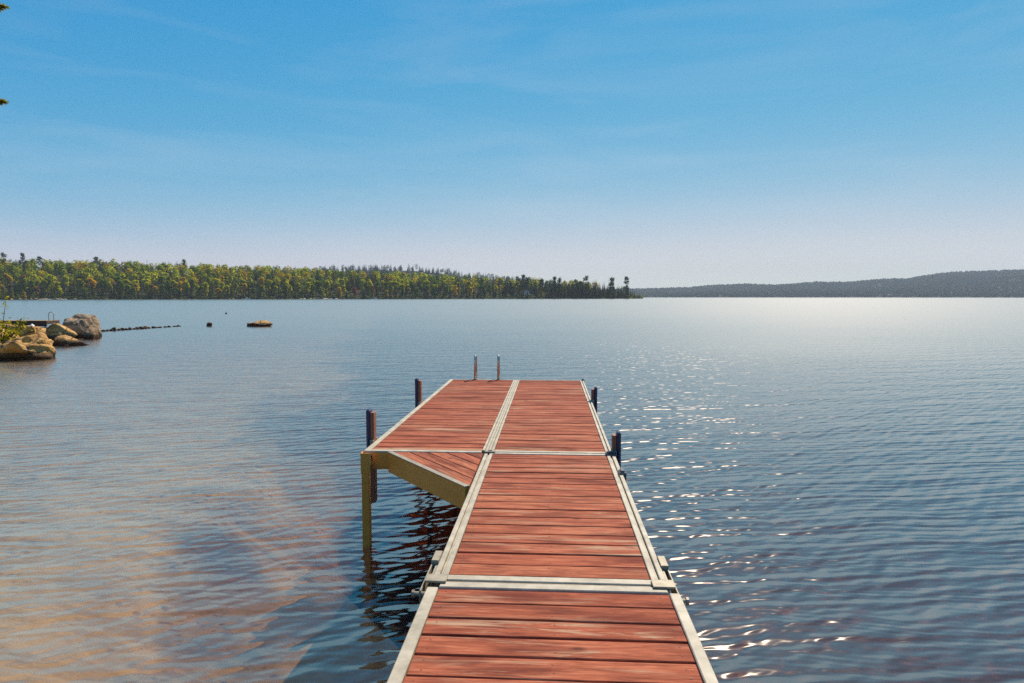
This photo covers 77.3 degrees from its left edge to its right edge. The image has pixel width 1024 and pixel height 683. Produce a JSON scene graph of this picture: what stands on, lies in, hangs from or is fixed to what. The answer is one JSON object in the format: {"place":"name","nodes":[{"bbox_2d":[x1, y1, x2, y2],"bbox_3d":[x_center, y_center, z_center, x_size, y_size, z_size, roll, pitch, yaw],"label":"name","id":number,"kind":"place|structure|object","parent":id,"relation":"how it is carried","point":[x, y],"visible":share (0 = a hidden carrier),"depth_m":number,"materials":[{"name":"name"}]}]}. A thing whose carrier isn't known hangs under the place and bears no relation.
{"place":"outdoors","nodes":[
{"label":"outdoors","id":0,"kind":"place"},
{"bbox_2d":[0,3,8,106],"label":"shore pine","id":1,"kind":"object","parent":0,"point":[2,7],"visible":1,"depth_m":20.34,"materials":[{"name":"green plant"}]},
{"bbox_2d":[0,272,642,299],"bbox_3d":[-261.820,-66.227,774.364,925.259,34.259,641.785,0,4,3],"label":"shore land","id":2,"kind":"structure","parent":0,"point":[274,297],"depth_m":718.51,"materials":[{"name":"green plant"}]},
{"bbox_2d":[0,253,8,264],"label":"pine tree","id":3,"kind":"object","parent":2,"relation":"on","point":[2,255],"visible":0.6,"depth_m":660.32,"materials":[{"name":"green plant"}]},
{"bbox_2d":[2,273,12,288],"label":"broadleaf tree","id":4,"kind":"object","parent":2,"relation":"on","point":[7,277],"visible":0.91,"depth_m":597.54,"materials":[{"name":"green plant"}]},
{"bbox_2d":[15,279,26,292],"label":"broadleaf tree","id":5,"kind":"object","parent":2,"relation":"on","point":[20,289],"visible":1,"depth_m":572.82,"materials":[{"name":"green plant"}]},
{"bbox_2d":[18,253,26,269],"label":"pine tree","id":6,"kind":"object","parent":2,"relation":"on","point":[22,258],"visible":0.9,"depth_m":675.05,"materials":[{"name":"green plant"}]},
{"bbox_2d":[23,278,29,290],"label":"broadleaf tree","id":7,"kind":"object","parent":2,"relation":"on","point":[26,287],"visible":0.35,"depth_m":587.59,"materials":[{"name":"green plant"}]},
{"bbox_2d":[26,277,32,295],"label":"conifer tree","id":8,"kind":"object","parent":2,"relation":"on","point":[29,291],"visible":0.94,"depth_m":578.01,"materials":[{"name":"green plant"}]},
{"bbox_2d":[29,279,35,291],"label":"broadleaf tree","id":9,"kind":"object","parent":2,"relation":"on","point":[31,283],"visible":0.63,"depth_m":589.54,"materials":[{"name":"green plant"}]},
{"bbox_2d":[34,276,41,288],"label":"broadleaf tree","id":10,"kind":"object","parent":2,"relation":"on","point":[38,279],"visible":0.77,"depth_m":605.17,"materials":[{"name":"green plant"}]},
{"bbox_2d":[35,256,44,267],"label":"pine tree","id":11,"kind":"object","parent":2,"relation":"on","point":[39,261],"visible":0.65,"depth_m":676.98,"materials":[{"name":"green plant"}]},
{"bbox_2d":[40,279,49,293],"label":"broadleaf tree","id":12,"kind":"object","parent":2,"relation":"on","point":[45,285],"visible":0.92,"depth_m":590.63,"materials":[{"name":"green plant"}]},
{"bbox_2d":[45,278,51,291],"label":"broadleaf tree","id":13,"kind":"object","parent":2,"relation":"on","point":[48,280],"visible":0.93,"depth_m":593.92,"materials":[{"name":"green plant"}]},
{"bbox_2d":[47,274,54,287],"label":"broadleaf tree","id":14,"kind":"object","parent":2,"relation":"on","point":[49,276],"visible":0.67,"depth_m":616.90,"materials":[{"name":"green plant"}]},
{"bbox_2d":[54,281,61,291],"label":"broadleaf tree","id":15,"kind":"object","parent":2,"relation":"on","point":[56,284],"visible":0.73,"depth_m":602.31,"materials":[{"name":"green plant"}]},
{"bbox_2d":[56,288,63,296],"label":"broadleaf tree","id":16,"kind":"object","parent":2,"relation":"on","point":[60,292],"visible":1,"depth_m":579.60,"materials":[{"name":"green plant"}]},
{"bbox_2d":[61,275,68,289],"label":"broadleaf tree","id":17,"kind":"object","parent":2,"relation":"on","point":[65,280],"visible":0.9,"depth_m":620.98,"materials":[{"name":"green plant"}]},
{"bbox_2d":[75,278,83,292],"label":"broadleaf tree","id":18,"kind":"object","parent":2,"relation":"on","point":[80,283],"visible":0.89,"depth_m":610.50,"materials":[{"name":"green plant"}]},
{"bbox_2d":[80,288,87,296],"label":"broadleaf tree","id":19,"kind":"object","parent":2,"relation":"on","point":[84,290],"visible":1,"depth_m":594.54,"materials":[{"name":"green plant"}]},
{"bbox_2d":[86,277,96,292],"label":"broadleaf tree","id":20,"kind":"object","parent":2,"relation":"on","point":[90,282],"visible":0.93,"depth_m":616.06,"materials":[{"name":"green plant"}]},
{"bbox_2d":[92,257,100,268],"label":"pine tree","id":21,"kind":"object","parent":2,"relation":"on","point":[95,259],"visible":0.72,"depth_m":709.40,"materials":[{"name":"green plant"}]},
{"bbox_2d":[96,279,106,291],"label":"broadleaf tree","id":22,"kind":"object","parent":2,"relation":"on","point":[100,282],"visible":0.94,"depth_m":618.32,"materials":[{"name":"green plant"}]},
{"bbox_2d":[105,277,112,291],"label":"broadleaf tree","id":23,"kind":"object","parent":2,"relation":"on","point":[108,286],"visible":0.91,"depth_m":621.68,"materials":[{"name":"green plant"}]},
{"bbox_2d":[116,282,125,294],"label":"broadleaf tree","id":24,"kind":"object","parent":2,"relation":"on","point":[122,285],"visible":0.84,"depth_m":613.08,"materials":[{"name":"green plant"}]},
{"bbox_2d":[124,284,130,293],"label":"broadleaf tree","id":25,"kind":"object","parent":2,"relation":"on","point":[127,288],"visible":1,"depth_m":619.58,"materials":[{"name":"green plant"}]},
{"bbox_2d":[123,279,133,291],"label":"broadleaf tree","id":26,"kind":"object","parent":2,"relation":"on","point":[127,282],"visible":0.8,"depth_m":634.18,"materials":[{"name":"green plant"}]},
{"bbox_2d":[130,287,136,296],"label":"broadleaf tree","id":27,"kind":"object","parent":2,"relation":"on","point":[133,291],"visible":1,"depth_m":616.39,"materials":[{"name":"green plant"}]},
{"bbox_2d":[133,283,139,293],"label":"broadleaf tree","id":28,"kind":"object","parent":2,"relation":"on","point":[137,290],"visible":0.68,"depth_m":624.13,"materials":[{"name":"green plant"}]},
{"bbox_2d":[141,278,150,294],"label":"broadleaf tree","id":29,"kind":"object","parent":2,"relation":"on","point":[143,281],"visible":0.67,"depth_m":637.30,"materials":[{"name":"green plant"}]},
{"bbox_2d":[144,282,149,293],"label":"broadleaf tree","id":30,"kind":"object","parent":2,"relation":"on","point":[146,287],"visible":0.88,"depth_m":632.02,"materials":[{"name":"green plant"}]},
{"bbox_2d":[152,286,157,297],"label":"broadleaf tree","id":31,"kind":"object","parent":2,"relation":"on","point":[155,292],"visible":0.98,"depth_m":626.76,"materials":[{"name":"green plant"}]},
{"bbox_2d":[158,276,164,284],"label":"broadleaf tree","id":32,"kind":"object","parent":2,"relation":"on","point":[161,279],"visible":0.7,"depth_m":668.14,"materials":[{"name":"green plant"}]},
{"bbox_2d":[159,284,164,294],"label":"broadleaf tree","id":33,"kind":"object","parent":2,"relation":"on","point":[162,289],"visible":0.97,"depth_m":632.56,"materials":[{"name":"green plant"}]},
{"bbox_2d":[164,280,170,291],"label":"broadleaf tree","id":34,"kind":"object","parent":2,"relation":"on","point":[167,284],"visible":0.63,"depth_m":647.58,"materials":[{"name":"green plant"}]},
{"bbox_2d":[170,280,177,291],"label":"broadleaf tree","id":35,"kind":"object","parent":2,"relation":"on","point":[174,283],"visible":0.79,"depth_m":655.40,"materials":[{"name":"green plant"}]},
{"bbox_2d":[171,287,178,296],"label":"broadleaf tree","id":36,"kind":"object","parent":2,"relation":"on","point":[173,291],"visible":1,"depth_m":633.04,"materials":[{"name":"green plant"}]},
{"bbox_2d":[175,281,182,292],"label":"broadleaf tree","id":37,"kind":"object","parent":2,"relation":"on","point":[180,283],"visible":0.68,"depth_m":653.13,"materials":[{"name":"green plant"}]},
{"bbox_2d":[182,281,189,293],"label":"broadleaf tree","id":38,"kind":"object","parent":2,"relation":"on","point":[184,287],"visible":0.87,"depth_m":655.16,"materials":[{"name":"green plant"}]},
{"bbox_2d":[189,279,194,293],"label":"broadleaf tree","id":39,"kind":"object","parent":2,"relation":"on","point":[192,283],"visible":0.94,"depth_m":662.35,"materials":[{"name":"green plant"}]},
{"bbox_2d":[196,286,204,297],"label":"broadleaf tree","id":40,"kind":"object","parent":2,"relation":"on","point":[199,289],"visible":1,"depth_m":644.29,"materials":[{"name":"green plant"}]},
{"bbox_2d":[202,282,208,295],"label":"broadleaf tree","id":41,"kind":"object","parent":2,"relation":"on","point":[205,286],"visible":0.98,"depth_m":656.79,"materials":[{"name":"green plant"}]},
{"bbox_2d":[213,279,219,288],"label":"broadleaf tree","id":42,"kind":"object","parent":2,"relation":"on","point":[217,282],"visible":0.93,"depth_m":690.60,"materials":[{"name":"green plant"}]},
{"bbox_2d":[219,282,224,291],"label":"broadleaf tree","id":43,"kind":"object","parent":2,"relation":"on","point":[222,284],"visible":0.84,"depth_m":677.66,"materials":[{"name":"green plant"}]},
{"bbox_2d":[224,285,229,295],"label":"broadleaf tree","id":44,"kind":"object","parent":2,"relation":"on","point":[225,288],"visible":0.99,"depth_m":663.49,"materials":[{"name":"green plant"}]},
{"bbox_2d":[224,275,232,286],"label":"broadleaf tree","id":45,"kind":"object","parent":2,"relation":"on","point":[229,280],"visible":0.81,"depth_m":695.74,"materials":[{"name":"green plant"}]},
{"bbox_2d":[239,279,245,290],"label":"broadleaf tree","id":46,"kind":"object","parent":2,"relation":"on","point":[241,281],"visible":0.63,"depth_m":699.97,"materials":[{"name":"green plant"}]},
{"bbox_2d":[249,281,255,293],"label":"broadleaf tree","id":47,"kind":"object","parent":2,"relation":"on","point":[252,284],"visible":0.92,"depth_m":687.31,"materials":[{"name":"green plant"}]},
{"bbox_2d":[258,277,264,287],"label":"broadleaf tree","id":48,"kind":"object","parent":2,"relation":"on","point":[261,280],"visible":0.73,"depth_m":713.66,"materials":[{"name":"green plant"}]},
{"bbox_2d":[258,285,264,294],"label":"broadleaf tree","id":49,"kind":"object","parent":2,"relation":"on","point":[261,287],"visible":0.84,"depth_m":677.85,"materials":[{"name":"green plant"}]},
{"bbox_2d":[265,279,271,292],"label":"broadleaf tree","id":50,"kind":"object","parent":2,"relation":"on","point":[269,282],"visible":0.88,"depth_m":699.75,"materials":[{"name":"green plant"}]},
{"bbox_2d":[273,285,277,296],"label":"broadleaf tree","id":51,"kind":"object","parent":2,"relation":"on","point":[275,291],"visible":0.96,"depth_m":687.77,"materials":[{"name":"green plant"}]},
{"bbox_2d":[285,281,292,294],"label":"broadleaf tree","id":52,"kind":"object","parent":2,"relation":"on","point":[289,290],"visible":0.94,"depth_m":702.44,"materials":[{"name":"green plant"}]},
{"bbox_2d":[304,282,310,292],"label":"broadleaf tree","id":53,"kind":"object","parent":2,"relation":"on","point":[307,286],"visible":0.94,"depth_m":716.26,"materials":[{"name":"green plant"}]},
{"bbox_2d":[309,284,315,294],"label":"broadleaf tree","id":54,"kind":"object","parent":2,"relation":"on","point":[313,287],"visible":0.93,"depth_m":706.31,"materials":[{"name":"green plant"}]},
{"bbox_2d":[0,257,633,295],"bbox_3d":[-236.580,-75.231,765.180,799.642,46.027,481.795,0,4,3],"label":"shore forest","id":55,"kind":"object","parent":2,"relation":"on","point":[85,270],"visible":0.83,"depth_m":746.19,"materials":[{"name":"green plant"}]},
{"bbox_2d":[315,281,321,294],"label":"broadleaf tree","id":56,"kind":"object","parent":2,"relation":"on","point":[318,285],"visible":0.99,"depth_m":721.12,"materials":[{"name":"green plant"}]},
{"bbox_2d":[0,279,641,298],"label":"undergrowth","id":57,"kind":"object","parent":2,"relation":"on","point":[223,295],"visible":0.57,"depth_m":688.58,"materials":[{"name":"green plant"}]},
{"bbox_2d":[324,281,329,293],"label":"broadleaf tree","id":58,"kind":"object","parent":2,"relation":"on","point":[327,286],"visible":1,"depth_m":724.68,"materials":[{"name":"green plant"}]},
{"bbox_2d":[333,282,339,293],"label":"broadleaf tree","id":59,"kind":"object","parent":2,"relation":"on","point":[336,285],"visible":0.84,"depth_m":730.58,"materials":[{"name":"green plant"}]},
{"bbox_2d":[336,287,341,296],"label":"broadleaf tree","id":60,"kind":"object","parent":2,"relation":"on","point":[339,291],"visible":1,"depth_m":713.35,"materials":[{"name":"green plant"}]},
{"bbox_2d":[339,279,344,290],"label":"broadleaf tree","id":61,"kind":"object","parent":2,"relation":"on","point":[341,281],"visible":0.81,"depth_m":751.67,"materials":[{"name":"green plant"}]},
{"bbox_2d":[359,279,364,291],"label":"broadleaf tree","id":62,"kind":"object","parent":2,"relation":"on","point":[361,283],"visible":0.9,"depth_m":755.37,"materials":[{"name":"green plant"}]},
{"bbox_2d":[366,285,370,295],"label":"broadleaf tree","id":63,"kind":"object","parent":2,"relation":"on","point":[368,290],"visible":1,"depth_m":733.67,"materials":[{"name":"green plant"}]},
{"bbox_2d":[383,282,388,293],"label":"broadleaf tree","id":64,"kind":"object","parent":2,"relation":"on","point":[385,284],"visible":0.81,"depth_m":753.83,"materials":[{"name":"green plant"}]},
{"bbox_2d":[391,281,398,291],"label":"broadleaf tree","id":65,"kind":"object","parent":2,"relation":"on","point":[394,282],"visible":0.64,"depth_m":756.13,"materials":[{"name":"green plant"}]},
{"bbox_2d":[409,281,415,292],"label":"broadleaf tree","id":66,"kind":"object","parent":2,"relation":"on","point":[412,287],"visible":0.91,"depth_m":784.57,"materials":[{"name":"green plant"}]},
{"bbox_2d":[414,287,418,296],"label":"broadleaf tree","id":67,"kind":"object","parent":2,"relation":"on","point":[416,290],"visible":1,"depth_m":747.93,"materials":[{"name":"green plant"}]},
{"bbox_2d":[424,285,429,295],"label":"broadleaf tree","id":68,"kind":"object","parent":2,"relation":"on","point":[427,288],"visible":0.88,"depth_m":770.42,"materials":[{"name":"green plant"}]},
{"bbox_2d":[430,284,437,295],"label":"broadleaf tree","id":69,"kind":"object","parent":2,"relation":"on","point":[434,286],"visible":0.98,"depth_m":758.81,"materials":[{"name":"green plant"}]},
{"bbox_2d":[443,286,449,296],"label":"broadleaf tree","id":70,"kind":"object","parent":2,"relation":"on","point":[446,289],"visible":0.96,"depth_m":765.26,"materials":[{"name":"green plant"}]},
{"bbox_2d":[452,285,457,294],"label":"broadleaf tree","id":71,"kind":"object","parent":2,"relation":"on","point":[454,289],"visible":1,"depth_m":770.99,"materials":[{"name":"green plant"}]},
{"bbox_2d":[481,285,486,294],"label":"broadleaf tree","id":72,"kind":"object","parent":2,"relation":"on","point":[483,288],"visible":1,"depth_m":780.56,"materials":[{"name":"green plant"}]},
{"bbox_2d":[486,284,491,295],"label":"broadleaf tree","id":73,"kind":"object","parent":2,"relation":"on","point":[488,287],"visible":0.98,"depth_m":804.16,"materials":[{"name":"green plant"}]},
{"bbox_2d":[507,282,514,295],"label":"pine tree","id":74,"kind":"object","parent":2,"relation":"on","point":[511,288],"visible":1,"depth_m":789.14,"materials":[{"name":"green plant"}]},
{"bbox_2d":[515,275,522,292],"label":"pine tree","id":75,"kind":"object","parent":2,"relation":"on","point":[517,283],"visible":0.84,"depth_m":810.08,"materials":[{"name":"green plant"}]},
{"bbox_2d":[519,274,525,289],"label":"pine tree","id":76,"kind":"object","parent":2,"relation":"on","point":[522,281],"visible":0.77,"depth_m":834.23,"materials":[{"name":"green plant"}]},
{"bbox_2d":[522,277,530,290],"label":"pine tree","id":77,"kind":"object","parent":2,"relation":"on","point":[525,282],"visible":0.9,"depth_m":815.70,"materials":[{"name":"green plant"}]},
{"bbox_2d":[539,279,544,292],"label":"pine tree","id":78,"kind":"object","parent":2,"relation":"on","point":[541,281],"visible":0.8,"depth_m":825.43,"materials":[{"name":"green plant"}]},
{"bbox_2d":[549,277,557,292],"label":"pine tree","id":79,"kind":"object","parent":2,"relation":"on","point":[554,280],"visible":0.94,"depth_m":819.59,"materials":[{"name":"green plant"}]},
{"bbox_2d":[557,278,563,297],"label":"pine tree","id":80,"kind":"object","parent":2,"relation":"on","point":[560,289],"visible":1,"depth_m":812.10,"materials":[{"name":"green plant"}]},
{"bbox_2d":[572,279,578,295],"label":"pine tree","id":81,"kind":"object","parent":2,"relation":"on","point":[574,286],"visible":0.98,"depth_m":823.35,"materials":[{"name":"green plant"}]},
{"bbox_2d":[576,283,581,294],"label":"pine tree","id":82,"kind":"object","parent":2,"relation":"on","point":[578,288],"visible":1,"depth_m":819.71,"materials":[{"name":"green plant"}]},
{"bbox_2d":[581,275,588,297],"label":"pine tree","id":83,"kind":"object","parent":2,"relation":"on","point":[585,284],"visible":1,"depth_m":829.21,"materials":[{"name":"green plant"}]},
{"bbox_2d":[609,283,614,294],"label":"pine tree","id":84,"kind":"object","parent":2,"relation":"on","point":[611,287],"visible":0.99,"depth_m":831.82,"materials":[{"name":"green plant"}]},
{"bbox_2d":[608,276,616,293],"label":"pine tree","id":85,"kind":"object","parent":2,"relation":"on","point":[612,280],"visible":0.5,"depth_m":853.40,"materials":[{"name":"green plant"}]},
{"bbox_2d":[623,277,628,296],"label":"pine tree","id":86,"kind":"object","parent":2,"relation":"on","point":[626,288],"visible":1,"depth_m":848.34,"materials":[{"name":"green plant"}]},
{"bbox_2d":[300,270,504,284],"bbox_3d":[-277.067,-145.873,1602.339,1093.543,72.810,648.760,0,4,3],"label":"ridge hill","id":87,"kind":"structure","parent":0,"point":[338,278],"depth_m":1618.39,"materials":[{"name":"green plant"}]},
{"bbox_2d":[277,263,584,289],"bbox_3d":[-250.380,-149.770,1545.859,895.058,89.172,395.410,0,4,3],"label":"ridge forest","id":88,"kind":"object","parent":87,"relation":"on","point":[351,267],"visible":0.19,"depth_m":1632.31,"materials":[{"name":"green plant"}]},
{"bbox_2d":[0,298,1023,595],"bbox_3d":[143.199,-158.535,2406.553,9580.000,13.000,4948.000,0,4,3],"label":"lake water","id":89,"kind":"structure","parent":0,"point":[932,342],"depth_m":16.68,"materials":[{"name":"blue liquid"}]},
{"bbox_2d":[0,312,59,326],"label":"wooden dock","id":90,"kind":"object","parent":89,"relation":"in","point":[44,323],"visible":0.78,"depth_m":48.29,"materials":[{"name":"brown wood"}]},
{"bbox_2d":[45,323,77,340],"bbox_3d":[-24.281,-0.260,34.430,1.566,1.476,1.247,0,4,0],"label":"shore rock","id":91,"kind":"object","parent":89,"relation":"in","point":[53,331],"visible":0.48,"depth_m":34.07,"materials":[{"name":"stone"}]},
{"bbox_2d":[52,335,88,350],"bbox_3d":[-20.823,0.094,29.947,1.622,0.826,1.145,0,4,0],"label":"shore rock","id":92,"kind":"object","parent":89,"relation":"in","point":[63,340],"visible":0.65,"depth_m":29.66,"materials":[{"name":"stone"}]},
{"bbox_2d":[81,328,99,339],"bbox_3d":[-22.829,-0.312,34.688,0.743,0.891,1.006,0,4,0],"label":"shore rock","id":93,"kind":"object","parent":89,"relation":"in","point":[90,334],"visible":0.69,"depth_m":34.33,"materials":[{"name":"grey stone"}]},
{"bbox_2d":[247,320,272,326],"bbox_3d":[-19.668,-1.294,49.768,2.122,0.721,1.189,0,4,0],"label":"shore rock","id":94,"kind":"object","parent":89,"relation":"in","point":[262,323],"visible":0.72,"depth_m":49.32,"materials":[{"name":"stone"}]},
{"bbox_2d":[0,331,1023,682],"bbox_3d":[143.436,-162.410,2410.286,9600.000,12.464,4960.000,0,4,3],"label":"lake bed","id":95,"kind":"object","parent":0,"point":[286,607],"visible":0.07,"depth_m":8.27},
{"bbox_2d":[0,296,32,342],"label":"shrub","id":96,"kind":"object","parent":95,"relation":"on","point":[8,334],"visible":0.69,"depth_m":24.20,"materials":[{"name":"green plant"}]},
{"bbox_2d":[1,324,46,336],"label":"shore rock","id":97,"kind":"object","parent":95,"relation":"on","point":[28,331],"visible":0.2,"depth_m":28.48,"materials":[{"name":"stone"}]},
{"bbox_2d":[0,332,58,371],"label":"shore rock","id":98,"kind":"object","parent":95,"relation":"on","point":[37,346],"visible":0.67,"depth_m":23.30,"materials":[{"name":"stone"}]},
{"bbox_2d":[62,314,101,349],"bbox_3d":[-24.455,-0.417,36.384,2.088,2.337,2.205,0,4,0],"label":"boulder","id":99,"kind":"object","parent":95,"relation":"on","point":[79,324],"visible":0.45,"depth_m":35.80,"materials":[{"name":"grey stone"}]},
{"bbox_2d":[357,354,718,682],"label":"dock","id":100,"kind":"object","parent":95,"relation":"on","point":[547,565],"visible":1,"depth_m":3.60,"materials":[{"name":"brown wood"}]},
{"bbox_2d":[0,0,1023,288],"label":"sky","id":101,"kind":"structure","parent":0,"point":[651,143],"materials":[{"name":"blue"}]},
{"bbox_2d":[643,273,1023,297],"bbox_3d":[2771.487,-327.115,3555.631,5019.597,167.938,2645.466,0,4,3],"label":"hills","id":102,"kind":"structure","parent":0,"point":[879,284],"depth_m":2710.16,"materials":[{"name":"green plant"}]},
{"bbox_2d":[601,269,1023,297],"bbox_3d":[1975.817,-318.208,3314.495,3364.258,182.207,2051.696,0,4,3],"label":"hill forest","id":103,"kind":"object","parent":102,"relation":"on","point":[945,284],"visible":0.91,"depth_m":3088.26,"materials":[{"name":"green plant"}]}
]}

